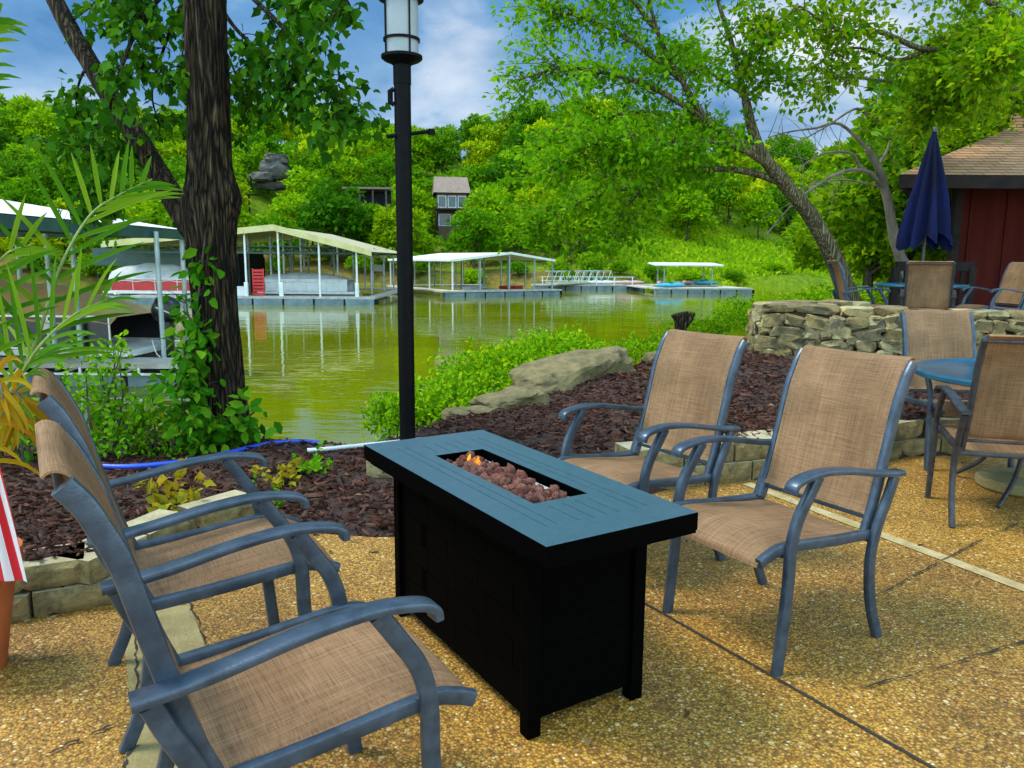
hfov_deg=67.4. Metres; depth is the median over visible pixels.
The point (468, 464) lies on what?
lava rock
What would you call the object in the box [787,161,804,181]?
hillside tree
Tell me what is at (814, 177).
hillside tree
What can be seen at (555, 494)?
lava rock
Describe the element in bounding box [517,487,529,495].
lava rock
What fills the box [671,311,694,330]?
stump
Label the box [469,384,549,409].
boulder
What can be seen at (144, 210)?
hillside tree
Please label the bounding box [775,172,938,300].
hillside tree
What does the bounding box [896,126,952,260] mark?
patio umbrella
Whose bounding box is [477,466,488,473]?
lava rock
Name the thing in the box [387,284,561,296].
floating dock
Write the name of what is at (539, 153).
hillside tree
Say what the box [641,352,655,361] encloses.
boulder
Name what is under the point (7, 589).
plant pot
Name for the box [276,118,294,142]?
hillside tree
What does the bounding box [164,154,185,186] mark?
hillside tree
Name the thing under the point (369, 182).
hillside tree
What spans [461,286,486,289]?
dinghy
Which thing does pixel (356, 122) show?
hillside tree
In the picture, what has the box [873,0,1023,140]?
hillside tree
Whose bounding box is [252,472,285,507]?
seedling
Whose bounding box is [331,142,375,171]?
hillside tree
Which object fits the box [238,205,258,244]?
hillside tree
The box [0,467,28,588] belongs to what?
flag
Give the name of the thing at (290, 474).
seedling
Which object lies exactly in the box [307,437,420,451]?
pipe
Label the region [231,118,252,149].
hillside tree
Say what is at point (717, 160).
hillside tree
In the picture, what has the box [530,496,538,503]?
lava rock
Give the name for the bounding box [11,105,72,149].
hillside tree
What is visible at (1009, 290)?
patio chair
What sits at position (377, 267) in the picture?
dock gate
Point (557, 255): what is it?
undergrowth
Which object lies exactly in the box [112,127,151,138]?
hillside tree
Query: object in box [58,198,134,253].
hillside tree
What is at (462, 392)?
bush
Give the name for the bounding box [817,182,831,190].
hillside tree
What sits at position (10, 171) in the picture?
hillside tree
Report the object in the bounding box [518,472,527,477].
lava rock
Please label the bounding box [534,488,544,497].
lava rock
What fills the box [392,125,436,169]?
hillside tree
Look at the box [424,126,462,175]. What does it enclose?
hillside tree
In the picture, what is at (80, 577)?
block wall
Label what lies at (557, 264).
hillside tree
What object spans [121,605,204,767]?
patio strip
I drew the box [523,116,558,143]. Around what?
hillside tree
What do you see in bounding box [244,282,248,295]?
power pedestal
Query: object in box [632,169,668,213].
hillside tree
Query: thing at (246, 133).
hillside tree
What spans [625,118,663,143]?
hillside tree
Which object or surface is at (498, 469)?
lava rock
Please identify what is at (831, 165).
hillside tree
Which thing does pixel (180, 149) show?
hillside tree
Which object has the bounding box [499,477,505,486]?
lava rock
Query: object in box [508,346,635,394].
boulder
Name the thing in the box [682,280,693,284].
kayak
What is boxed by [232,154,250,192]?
hillside tree
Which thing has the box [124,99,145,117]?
hillside tree
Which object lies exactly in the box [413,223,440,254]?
hillside tree
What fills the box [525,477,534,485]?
lava rock
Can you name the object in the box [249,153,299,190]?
cliff
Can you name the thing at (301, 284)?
pontoon boat
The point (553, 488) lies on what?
lava rock
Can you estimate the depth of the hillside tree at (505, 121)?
179.52 m
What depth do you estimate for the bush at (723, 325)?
12.72 m
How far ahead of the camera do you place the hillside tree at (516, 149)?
134.11 m
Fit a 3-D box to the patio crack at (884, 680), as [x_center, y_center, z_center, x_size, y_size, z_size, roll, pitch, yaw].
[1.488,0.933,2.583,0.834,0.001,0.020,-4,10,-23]
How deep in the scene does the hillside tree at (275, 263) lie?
82.78 m
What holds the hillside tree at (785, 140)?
on the hills
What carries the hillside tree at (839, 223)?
on the hills
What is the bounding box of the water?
[0,284,829,444]
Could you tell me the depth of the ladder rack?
46.20 m
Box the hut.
[898,102,1023,309]
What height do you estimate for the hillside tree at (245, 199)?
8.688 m
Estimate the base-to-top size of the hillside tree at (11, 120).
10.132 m
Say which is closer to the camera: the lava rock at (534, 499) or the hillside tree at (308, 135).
the lava rock at (534, 499)
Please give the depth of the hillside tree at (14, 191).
81.92 m
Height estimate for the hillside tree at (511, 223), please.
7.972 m
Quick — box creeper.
[142,240,282,456]
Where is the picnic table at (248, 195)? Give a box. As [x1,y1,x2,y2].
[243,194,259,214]
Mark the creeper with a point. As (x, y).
(201, 425)
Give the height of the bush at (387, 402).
0.686 m
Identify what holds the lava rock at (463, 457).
on the fire table at (541, 605)
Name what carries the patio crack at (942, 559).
on the patio
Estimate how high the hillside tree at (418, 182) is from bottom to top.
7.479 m
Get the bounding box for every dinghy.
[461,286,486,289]
[499,285,523,288]
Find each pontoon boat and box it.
[0,281,182,369]
[103,263,189,301]
[257,272,362,295]
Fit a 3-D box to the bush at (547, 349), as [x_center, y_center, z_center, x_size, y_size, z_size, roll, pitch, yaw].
[0.070,-0.234,8.229,1.588,0.933,1.970,5,10,26]
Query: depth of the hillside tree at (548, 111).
167.04 m
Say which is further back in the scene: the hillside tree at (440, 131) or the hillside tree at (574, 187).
the hillside tree at (440, 131)
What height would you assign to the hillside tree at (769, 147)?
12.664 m
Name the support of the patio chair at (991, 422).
on the patio
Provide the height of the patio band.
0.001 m
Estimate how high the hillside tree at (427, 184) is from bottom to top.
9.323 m
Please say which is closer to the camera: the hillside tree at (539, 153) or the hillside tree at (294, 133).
the hillside tree at (539, 153)
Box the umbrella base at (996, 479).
[974,460,1023,497]
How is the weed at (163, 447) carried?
on the ground at (365, 516)
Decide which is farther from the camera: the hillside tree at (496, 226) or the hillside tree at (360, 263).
the hillside tree at (496, 226)
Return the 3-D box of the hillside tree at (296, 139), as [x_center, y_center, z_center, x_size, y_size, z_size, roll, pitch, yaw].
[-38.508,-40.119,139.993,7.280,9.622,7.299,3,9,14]
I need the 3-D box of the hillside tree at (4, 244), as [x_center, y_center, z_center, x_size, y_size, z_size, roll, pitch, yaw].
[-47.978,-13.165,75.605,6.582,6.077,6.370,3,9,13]
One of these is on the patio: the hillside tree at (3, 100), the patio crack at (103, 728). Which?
the patio crack at (103, 728)
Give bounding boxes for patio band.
[743,483,1023,590]
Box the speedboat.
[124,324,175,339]
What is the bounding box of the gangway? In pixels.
[545,270,613,283]
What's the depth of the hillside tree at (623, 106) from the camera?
186.78 m
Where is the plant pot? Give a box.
[0,537,23,669]
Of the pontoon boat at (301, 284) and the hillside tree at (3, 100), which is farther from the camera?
the hillside tree at (3, 100)
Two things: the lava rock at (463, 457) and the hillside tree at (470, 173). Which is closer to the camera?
the lava rock at (463, 457)
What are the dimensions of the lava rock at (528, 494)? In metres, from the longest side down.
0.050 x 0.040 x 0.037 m
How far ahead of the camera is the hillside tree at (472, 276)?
84.64 m
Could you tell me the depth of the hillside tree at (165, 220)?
79.10 m
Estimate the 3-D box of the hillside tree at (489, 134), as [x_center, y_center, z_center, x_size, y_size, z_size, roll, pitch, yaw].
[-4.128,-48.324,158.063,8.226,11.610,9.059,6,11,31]
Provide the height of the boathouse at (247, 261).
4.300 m
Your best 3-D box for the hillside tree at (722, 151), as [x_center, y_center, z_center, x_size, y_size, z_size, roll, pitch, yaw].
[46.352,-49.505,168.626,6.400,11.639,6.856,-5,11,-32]
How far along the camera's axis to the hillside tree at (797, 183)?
140.67 m
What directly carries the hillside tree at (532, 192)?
on the hills
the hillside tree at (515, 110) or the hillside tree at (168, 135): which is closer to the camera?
the hillside tree at (168, 135)
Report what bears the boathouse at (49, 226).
in the water
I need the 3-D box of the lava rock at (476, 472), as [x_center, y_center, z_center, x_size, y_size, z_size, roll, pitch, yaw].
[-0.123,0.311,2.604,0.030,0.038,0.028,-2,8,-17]
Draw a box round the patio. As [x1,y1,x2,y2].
[0,455,1023,767]
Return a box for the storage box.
[237,286,243,295]
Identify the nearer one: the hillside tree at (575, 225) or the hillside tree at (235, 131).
the hillside tree at (575, 225)
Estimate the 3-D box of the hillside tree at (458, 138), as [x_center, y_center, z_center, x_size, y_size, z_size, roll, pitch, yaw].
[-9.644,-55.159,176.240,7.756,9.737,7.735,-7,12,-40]
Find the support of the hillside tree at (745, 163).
on the hills
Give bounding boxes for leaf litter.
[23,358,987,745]
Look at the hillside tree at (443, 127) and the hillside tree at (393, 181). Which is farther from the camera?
the hillside tree at (443, 127)
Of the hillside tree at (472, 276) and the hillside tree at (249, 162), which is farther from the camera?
the hillside tree at (249, 162)
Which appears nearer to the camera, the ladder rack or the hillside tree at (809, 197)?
the ladder rack
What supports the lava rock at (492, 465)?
on the fire table at (541, 605)
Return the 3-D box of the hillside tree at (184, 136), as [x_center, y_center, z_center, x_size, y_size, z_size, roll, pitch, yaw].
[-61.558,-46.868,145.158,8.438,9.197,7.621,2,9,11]
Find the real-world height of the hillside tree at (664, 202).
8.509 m
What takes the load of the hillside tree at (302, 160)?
on the hills
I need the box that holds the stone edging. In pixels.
[615,418,959,488]
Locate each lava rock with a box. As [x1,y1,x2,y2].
[457,459,464,467]
[459,455,466,460]
[464,460,474,468]
[466,451,474,459]
[472,470,479,475]
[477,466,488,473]
[484,475,491,480]
[487,463,494,469]
[492,475,504,482]
[494,467,503,472]
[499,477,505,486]
[501,485,508,490]
[505,463,515,473]
[506,473,519,480]
[508,483,515,490]
[509,488,518,495]
[513,476,522,483]
[515,469,527,476]
[516,483,528,488]
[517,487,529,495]
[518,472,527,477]
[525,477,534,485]
[525,490,533,498]
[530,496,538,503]
[533,493,545,502]
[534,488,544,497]
[543,490,550,498]
[549,485,559,492]
[551,491,559,498]
[559,492,567,498]
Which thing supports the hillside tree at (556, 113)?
on the hills
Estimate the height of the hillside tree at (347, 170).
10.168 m
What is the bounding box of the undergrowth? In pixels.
[18,137,796,265]
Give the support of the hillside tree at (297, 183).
on the hills
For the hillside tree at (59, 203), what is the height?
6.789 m
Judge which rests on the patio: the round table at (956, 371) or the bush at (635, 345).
the round table at (956, 371)
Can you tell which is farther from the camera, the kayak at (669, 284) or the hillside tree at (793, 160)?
the hillside tree at (793, 160)
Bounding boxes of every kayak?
[587,280,615,283]
[615,280,644,283]
[655,282,684,286]
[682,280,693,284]
[693,280,716,284]
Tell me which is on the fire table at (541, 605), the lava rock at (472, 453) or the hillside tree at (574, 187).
the lava rock at (472, 453)
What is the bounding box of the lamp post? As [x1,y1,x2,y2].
[366,0,434,477]
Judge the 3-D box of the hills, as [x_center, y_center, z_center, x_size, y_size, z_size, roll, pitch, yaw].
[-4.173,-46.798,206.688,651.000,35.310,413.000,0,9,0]
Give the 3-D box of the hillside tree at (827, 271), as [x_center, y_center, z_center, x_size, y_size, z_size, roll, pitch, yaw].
[16.281,-5.554,35.486,4.250,5.439,4.301,-5,11,-29]
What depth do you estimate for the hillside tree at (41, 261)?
73.91 m
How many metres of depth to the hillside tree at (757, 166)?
159.73 m
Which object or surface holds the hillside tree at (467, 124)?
on the hills
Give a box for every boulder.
[311,444,333,447]
[441,405,494,419]
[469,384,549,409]
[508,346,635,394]
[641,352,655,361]
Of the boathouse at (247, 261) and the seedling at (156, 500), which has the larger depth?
the boathouse at (247, 261)
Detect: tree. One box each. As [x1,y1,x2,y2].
[0,93,13,108]
[0,107,29,143]
[0,121,18,153]
[0,142,41,170]
[0,150,51,195]
[0,157,22,174]
[0,167,22,198]
[0,177,47,206]
[0,237,64,269]
[1,95,48,138]
[3,93,51,108]
[10,0,390,445]
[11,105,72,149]
[20,153,86,203]
[23,244,67,269]
[42,129,77,152]
[45,197,79,209]
[53,209,97,258]
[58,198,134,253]
[67,252,124,278]
[100,156,152,192]
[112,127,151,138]
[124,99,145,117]
[124,200,185,248]
[126,190,156,217]
[149,125,185,143]
[149,179,238,229]
[153,140,176,163]
[156,103,177,114]
[164,140,185,163]
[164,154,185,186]
[171,110,186,143]
[230,104,264,138]
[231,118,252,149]
[232,141,268,189]
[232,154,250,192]
[236,180,250,212]
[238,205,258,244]
[240,213,306,270]
[247,129,283,157]
[253,103,286,148]
[256,191,323,263]
[265,257,288,271]
[273,141,318,181]
[275,164,332,205]
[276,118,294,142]
[283,135,304,153]
[284,113,298,142]
[292,139,333,168]
[292,193,315,249]
[293,103,336,133]
[293,131,333,150]
[294,176,369,266]
[305,150,344,192]
[328,107,368,138]
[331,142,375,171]
[333,129,375,149]
[333,138,369,163]
[334,155,375,192]
[338,199,392,255]
[344,255,376,272]
[348,174,384,186]
[355,151,414,186]
[366,125,394,159]
[367,204,432,255]
[389,175,417,188]
[391,184,438,224]
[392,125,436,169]
[393,210,431,230]
[395,252,432,276]
[412,164,425,185]
[412,176,430,198]
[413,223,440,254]
[419,173,447,211]
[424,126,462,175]
[428,138,460,169]
[430,126,461,154]
[436,124,460,141]
[441,205,509,268]
[446,164,499,197]
[451,183,518,229]
[455,127,469,142]
[458,113,484,150]
[458,205,507,266]
[459,268,487,283]
[460,138,495,168]
[469,123,504,153]
[471,114,495,123]
[474,176,532,203]
[481,154,531,190]
[482,0,861,300]
[483,149,534,184]
[484,145,534,175]
[495,110,514,131]
[498,122,539,154]
[499,205,551,253]
[502,124,531,149]
[505,260,529,275]
[508,99,539,125]
[509,102,552,130]
[513,99,552,126]
[513,184,559,247]
[521,152,567,200]
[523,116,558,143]
[523,127,561,162]
[525,146,560,174]
[544,257,569,273]
[548,110,583,123]
[549,102,563,117]
[551,173,616,245]
[553,186,623,251]
[558,105,583,137]
[560,148,599,185]
[563,94,584,111]
[572,250,607,277]
[583,96,614,121]
[599,88,634,112]
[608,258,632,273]
[609,177,647,198]
[613,191,651,229]
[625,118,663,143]
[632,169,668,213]
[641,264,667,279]
[649,185,685,227]
[659,184,718,241]
[664,163,690,191]
[672,268,710,281]
[680,106,702,131]
[688,162,741,228]
[693,151,721,177]
[712,144,733,163]
[712,173,751,223]
[720,0,1023,167]
[720,268,746,280]
[721,152,754,184]
[727,123,748,141]
[734,139,770,187]
[740,190,783,239]
[741,182,769,208]
[742,158,763,186]
[753,178,774,199]
[754,153,799,182]
[756,33,922,277]
[758,184,796,232]
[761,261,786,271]
[765,137,779,153]
[767,134,797,151]
[770,180,807,226]
[771,143,805,173]
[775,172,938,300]
[783,140,818,171]
[785,191,818,221]
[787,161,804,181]
[796,136,816,151]
[797,170,829,185]
[803,167,836,185]
[804,101,945,305]
[810,158,851,178]
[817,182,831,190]
[825,261,864,288]
[833,23,1023,229]
[845,241,941,280]
[855,43,934,166]
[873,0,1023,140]
[901,75,1006,252]
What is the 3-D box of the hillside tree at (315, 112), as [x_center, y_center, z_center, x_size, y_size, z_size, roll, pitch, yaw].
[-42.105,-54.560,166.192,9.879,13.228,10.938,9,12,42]
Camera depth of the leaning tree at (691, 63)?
10.86 m
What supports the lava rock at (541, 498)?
on the fire table at (541, 605)
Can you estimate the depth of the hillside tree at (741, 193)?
131.97 m
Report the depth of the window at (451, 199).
113.10 m
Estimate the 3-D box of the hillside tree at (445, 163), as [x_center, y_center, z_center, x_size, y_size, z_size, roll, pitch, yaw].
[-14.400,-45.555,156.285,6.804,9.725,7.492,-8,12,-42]
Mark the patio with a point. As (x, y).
(966, 713)
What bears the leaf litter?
on the ground at (365, 516)
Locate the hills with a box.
[0,141,832,285]
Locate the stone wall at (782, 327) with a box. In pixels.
[746,299,1023,356]
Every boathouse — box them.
[0,199,188,370]
[92,224,396,296]
[388,252,555,290]
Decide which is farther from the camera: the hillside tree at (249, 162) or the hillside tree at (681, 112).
the hillside tree at (681, 112)
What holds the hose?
on the ground at (365, 516)
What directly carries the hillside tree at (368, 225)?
on the hills
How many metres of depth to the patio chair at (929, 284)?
8.73 m
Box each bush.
[352,385,453,437]
[360,346,512,440]
[418,320,599,392]
[488,324,606,365]
[593,329,663,363]
[647,292,762,342]
[740,281,886,321]
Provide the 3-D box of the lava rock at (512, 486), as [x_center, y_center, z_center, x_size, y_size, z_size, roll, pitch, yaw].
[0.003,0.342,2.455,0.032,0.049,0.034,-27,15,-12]
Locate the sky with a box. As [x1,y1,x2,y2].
[0,0,1023,159]
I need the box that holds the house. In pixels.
[432,177,469,239]
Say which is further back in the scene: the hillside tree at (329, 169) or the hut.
the hillside tree at (329, 169)
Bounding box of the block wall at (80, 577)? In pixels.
[11,490,253,621]
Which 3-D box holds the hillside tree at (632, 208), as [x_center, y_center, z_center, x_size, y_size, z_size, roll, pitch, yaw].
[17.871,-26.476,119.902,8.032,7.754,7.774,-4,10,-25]
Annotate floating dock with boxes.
[130,288,396,304]
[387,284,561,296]
[531,276,754,293]
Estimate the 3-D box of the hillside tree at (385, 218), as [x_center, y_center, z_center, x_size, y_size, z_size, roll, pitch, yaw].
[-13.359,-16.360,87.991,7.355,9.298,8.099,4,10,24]
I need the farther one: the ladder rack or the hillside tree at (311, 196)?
the hillside tree at (311, 196)
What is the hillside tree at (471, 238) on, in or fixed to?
on the hills
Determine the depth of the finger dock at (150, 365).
16.43 m
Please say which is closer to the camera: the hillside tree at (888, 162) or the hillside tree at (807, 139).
the hillside tree at (888, 162)
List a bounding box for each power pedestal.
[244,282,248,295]
[279,282,283,295]
[355,283,358,296]
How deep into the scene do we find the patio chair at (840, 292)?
9.95 m
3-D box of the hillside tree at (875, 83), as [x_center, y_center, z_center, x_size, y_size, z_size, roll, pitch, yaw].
[17.041,-7.493,30.494,8.577,11.681,8.844,0,9,-5]
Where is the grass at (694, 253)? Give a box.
[568,217,888,304]
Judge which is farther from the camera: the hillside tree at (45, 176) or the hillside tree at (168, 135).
the hillside tree at (168, 135)
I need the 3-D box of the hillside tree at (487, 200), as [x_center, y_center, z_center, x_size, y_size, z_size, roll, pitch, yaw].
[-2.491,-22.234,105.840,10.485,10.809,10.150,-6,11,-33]
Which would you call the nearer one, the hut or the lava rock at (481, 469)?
the lava rock at (481, 469)
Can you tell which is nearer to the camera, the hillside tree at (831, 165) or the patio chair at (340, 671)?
the patio chair at (340, 671)
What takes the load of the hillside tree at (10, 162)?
on the hills
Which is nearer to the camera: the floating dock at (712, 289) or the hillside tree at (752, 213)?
the floating dock at (712, 289)
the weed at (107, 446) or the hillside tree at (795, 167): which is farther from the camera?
the hillside tree at (795, 167)
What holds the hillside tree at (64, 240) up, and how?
on the hills
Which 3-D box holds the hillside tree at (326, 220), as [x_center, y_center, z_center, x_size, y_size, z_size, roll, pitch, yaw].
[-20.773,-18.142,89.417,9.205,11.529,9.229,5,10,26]
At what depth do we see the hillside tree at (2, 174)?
90.00 m
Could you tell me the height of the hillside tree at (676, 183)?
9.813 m
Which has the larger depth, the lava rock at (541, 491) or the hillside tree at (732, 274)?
the hillside tree at (732, 274)
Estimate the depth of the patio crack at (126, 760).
2.05 m
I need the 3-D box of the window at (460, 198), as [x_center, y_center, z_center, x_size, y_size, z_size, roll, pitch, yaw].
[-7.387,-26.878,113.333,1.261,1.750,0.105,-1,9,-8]
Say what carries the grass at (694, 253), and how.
on the hills
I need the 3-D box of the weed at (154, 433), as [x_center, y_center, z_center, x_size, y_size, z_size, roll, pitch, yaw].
[-2.322,0.297,5.069,0.662,0.620,0.365,-4,10,-25]
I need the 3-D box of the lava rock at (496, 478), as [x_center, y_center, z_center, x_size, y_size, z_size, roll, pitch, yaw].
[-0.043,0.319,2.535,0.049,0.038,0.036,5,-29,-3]
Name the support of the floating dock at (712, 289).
on the water
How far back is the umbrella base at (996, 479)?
4.56 m
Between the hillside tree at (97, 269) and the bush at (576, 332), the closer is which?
the bush at (576, 332)
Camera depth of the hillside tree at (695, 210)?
117.61 m
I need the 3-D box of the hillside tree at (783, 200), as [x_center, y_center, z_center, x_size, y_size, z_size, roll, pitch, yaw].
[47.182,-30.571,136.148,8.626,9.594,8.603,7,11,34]
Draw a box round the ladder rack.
[252,268,264,295]
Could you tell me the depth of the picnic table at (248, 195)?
115.08 m
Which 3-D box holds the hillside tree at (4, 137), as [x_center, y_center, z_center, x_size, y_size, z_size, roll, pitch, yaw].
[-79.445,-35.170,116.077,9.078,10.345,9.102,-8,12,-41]
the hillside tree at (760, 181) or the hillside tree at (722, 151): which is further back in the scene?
the hillside tree at (722, 151)
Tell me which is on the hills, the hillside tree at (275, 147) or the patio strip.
the hillside tree at (275, 147)
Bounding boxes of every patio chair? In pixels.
[30,368,340,752]
[35,420,477,767]
[558,329,748,560]
[662,345,917,676]
[827,261,890,306]
[888,261,976,309]
[899,309,1014,470]
[900,261,956,309]
[924,334,1023,527]
[955,262,1023,309]
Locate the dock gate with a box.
[372,256,385,288]
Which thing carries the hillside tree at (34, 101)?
on the hills
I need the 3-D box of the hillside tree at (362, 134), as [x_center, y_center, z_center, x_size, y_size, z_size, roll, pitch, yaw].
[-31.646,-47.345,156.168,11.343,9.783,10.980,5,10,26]
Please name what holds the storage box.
on the floating dock at (250, 299)
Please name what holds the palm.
in the plant pot
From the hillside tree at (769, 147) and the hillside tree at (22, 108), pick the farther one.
the hillside tree at (769, 147)
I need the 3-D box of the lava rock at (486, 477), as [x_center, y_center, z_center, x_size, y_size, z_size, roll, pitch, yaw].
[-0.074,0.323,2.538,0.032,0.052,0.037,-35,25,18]
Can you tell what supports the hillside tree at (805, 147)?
on the hills
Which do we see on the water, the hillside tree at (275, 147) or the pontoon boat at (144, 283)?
the pontoon boat at (144, 283)
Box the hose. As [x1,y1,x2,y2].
[103,439,318,469]
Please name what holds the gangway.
on the floating dock at (712, 289)
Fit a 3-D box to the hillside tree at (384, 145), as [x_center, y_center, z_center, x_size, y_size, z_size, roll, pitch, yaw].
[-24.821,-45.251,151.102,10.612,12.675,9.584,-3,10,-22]
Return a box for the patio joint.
[645,603,935,767]
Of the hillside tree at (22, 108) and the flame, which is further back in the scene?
the hillside tree at (22, 108)
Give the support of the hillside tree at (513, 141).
on the hills
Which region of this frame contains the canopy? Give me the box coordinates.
[648,262,723,285]
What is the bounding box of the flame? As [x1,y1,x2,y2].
[467,454,479,464]
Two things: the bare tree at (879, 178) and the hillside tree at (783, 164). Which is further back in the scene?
the hillside tree at (783, 164)
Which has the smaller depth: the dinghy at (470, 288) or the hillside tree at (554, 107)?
the dinghy at (470, 288)
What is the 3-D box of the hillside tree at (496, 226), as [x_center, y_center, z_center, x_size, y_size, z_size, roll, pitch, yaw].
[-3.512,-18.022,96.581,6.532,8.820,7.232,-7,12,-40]
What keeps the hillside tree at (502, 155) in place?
on the hills
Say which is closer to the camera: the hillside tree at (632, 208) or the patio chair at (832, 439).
the patio chair at (832, 439)
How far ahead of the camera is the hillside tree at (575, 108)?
145.56 m
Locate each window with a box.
[438,195,445,207]
[438,214,450,225]
[448,196,455,207]
[458,196,465,207]
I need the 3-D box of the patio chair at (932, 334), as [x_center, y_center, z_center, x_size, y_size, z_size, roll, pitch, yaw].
[2.977,0.029,5.174,0.572,1.010,0.768,1,9,4]
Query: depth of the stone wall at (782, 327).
7.45 m
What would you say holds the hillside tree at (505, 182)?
on the hills
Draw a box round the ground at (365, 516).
[1,350,968,617]
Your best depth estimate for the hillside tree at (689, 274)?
89.29 m
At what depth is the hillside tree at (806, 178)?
156.99 m
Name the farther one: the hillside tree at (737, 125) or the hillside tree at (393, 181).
the hillside tree at (737, 125)
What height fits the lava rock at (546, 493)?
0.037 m
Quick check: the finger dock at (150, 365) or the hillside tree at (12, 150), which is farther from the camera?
the hillside tree at (12, 150)
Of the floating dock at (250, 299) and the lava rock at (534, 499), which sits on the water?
the floating dock at (250, 299)
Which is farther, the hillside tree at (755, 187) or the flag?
the hillside tree at (755, 187)
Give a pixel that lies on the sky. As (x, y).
(458, 47)
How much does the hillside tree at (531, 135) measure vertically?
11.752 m
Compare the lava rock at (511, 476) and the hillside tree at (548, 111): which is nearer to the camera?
the lava rock at (511, 476)
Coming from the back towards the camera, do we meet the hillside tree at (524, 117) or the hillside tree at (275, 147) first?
the hillside tree at (524, 117)
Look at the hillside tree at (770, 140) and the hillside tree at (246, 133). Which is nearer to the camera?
the hillside tree at (246, 133)
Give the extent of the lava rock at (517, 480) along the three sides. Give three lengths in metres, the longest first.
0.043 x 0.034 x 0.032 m
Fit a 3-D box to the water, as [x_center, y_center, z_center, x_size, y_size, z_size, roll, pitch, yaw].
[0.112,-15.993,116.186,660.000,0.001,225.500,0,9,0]
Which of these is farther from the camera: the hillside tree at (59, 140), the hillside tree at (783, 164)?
the hillside tree at (783, 164)
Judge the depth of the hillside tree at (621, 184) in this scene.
123.97 m
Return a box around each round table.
[873,282,969,295]
[915,358,1022,507]
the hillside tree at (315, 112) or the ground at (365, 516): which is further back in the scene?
the hillside tree at (315, 112)
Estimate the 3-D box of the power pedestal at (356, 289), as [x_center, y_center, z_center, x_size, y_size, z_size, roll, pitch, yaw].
[-9.258,-5.622,45.901,0.220,0.840,0.180,0,9,0]
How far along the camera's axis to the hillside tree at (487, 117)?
183.51 m
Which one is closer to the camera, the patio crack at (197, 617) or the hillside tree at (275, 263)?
the patio crack at (197, 617)
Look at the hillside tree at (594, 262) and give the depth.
82.87 m
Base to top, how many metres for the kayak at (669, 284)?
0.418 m
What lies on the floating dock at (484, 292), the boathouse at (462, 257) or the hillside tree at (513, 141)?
the boathouse at (462, 257)
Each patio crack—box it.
[46,719,121,753]
[122,749,132,767]
[134,636,138,689]
[189,603,206,644]
[863,640,1023,687]
[877,522,1017,593]
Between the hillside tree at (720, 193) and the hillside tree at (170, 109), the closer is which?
the hillside tree at (720, 193)
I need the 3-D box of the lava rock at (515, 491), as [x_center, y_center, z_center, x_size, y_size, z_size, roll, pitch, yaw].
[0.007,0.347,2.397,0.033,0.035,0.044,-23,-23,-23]
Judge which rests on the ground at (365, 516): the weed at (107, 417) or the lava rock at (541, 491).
the weed at (107, 417)
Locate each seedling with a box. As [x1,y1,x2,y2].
[134,457,216,512]
[248,455,302,488]
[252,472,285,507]
[292,441,333,474]
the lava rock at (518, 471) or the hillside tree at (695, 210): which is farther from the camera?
the hillside tree at (695, 210)
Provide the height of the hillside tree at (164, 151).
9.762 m
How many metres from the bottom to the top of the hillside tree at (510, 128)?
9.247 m
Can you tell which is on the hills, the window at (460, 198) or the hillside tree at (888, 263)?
the hillside tree at (888, 263)
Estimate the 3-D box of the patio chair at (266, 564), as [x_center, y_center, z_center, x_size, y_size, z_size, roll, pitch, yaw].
[-0.978,0.456,2.360,0.768,1.010,0.572,-5,11,-30]
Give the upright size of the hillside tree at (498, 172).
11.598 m
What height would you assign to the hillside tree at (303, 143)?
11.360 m
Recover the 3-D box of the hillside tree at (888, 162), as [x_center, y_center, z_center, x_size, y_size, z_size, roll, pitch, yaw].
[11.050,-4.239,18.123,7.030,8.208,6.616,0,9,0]
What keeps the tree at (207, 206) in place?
on the ground at (365, 516)
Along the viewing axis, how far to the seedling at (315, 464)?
4.58 m
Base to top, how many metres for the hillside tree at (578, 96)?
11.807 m
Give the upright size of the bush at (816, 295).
0.928 m
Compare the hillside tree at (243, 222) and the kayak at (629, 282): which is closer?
the kayak at (629, 282)
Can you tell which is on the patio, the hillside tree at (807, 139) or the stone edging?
the stone edging
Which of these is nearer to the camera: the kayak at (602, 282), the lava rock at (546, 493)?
the lava rock at (546, 493)
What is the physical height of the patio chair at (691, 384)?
1.010 m
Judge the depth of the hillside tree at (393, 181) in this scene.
119.78 m
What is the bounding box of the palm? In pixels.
[0,3,182,479]
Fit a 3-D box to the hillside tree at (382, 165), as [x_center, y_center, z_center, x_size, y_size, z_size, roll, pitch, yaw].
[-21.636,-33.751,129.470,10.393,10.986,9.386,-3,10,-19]
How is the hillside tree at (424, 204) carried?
on the hills
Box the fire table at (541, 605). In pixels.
[364,430,697,739]
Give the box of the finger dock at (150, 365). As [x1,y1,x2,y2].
[0,356,179,386]
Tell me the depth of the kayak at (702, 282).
73.52 m
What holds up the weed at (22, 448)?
on the ground at (365, 516)
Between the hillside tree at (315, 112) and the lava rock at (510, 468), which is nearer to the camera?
the lava rock at (510, 468)
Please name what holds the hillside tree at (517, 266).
on the hills
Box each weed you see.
[0,382,38,462]
[0,409,151,463]
[55,329,159,456]
[101,429,216,460]
[102,386,190,454]
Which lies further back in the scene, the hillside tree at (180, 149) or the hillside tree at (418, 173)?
the hillside tree at (418, 173)
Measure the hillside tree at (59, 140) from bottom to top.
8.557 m
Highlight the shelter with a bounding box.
[342,187,392,212]
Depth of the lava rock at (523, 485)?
2.43 m

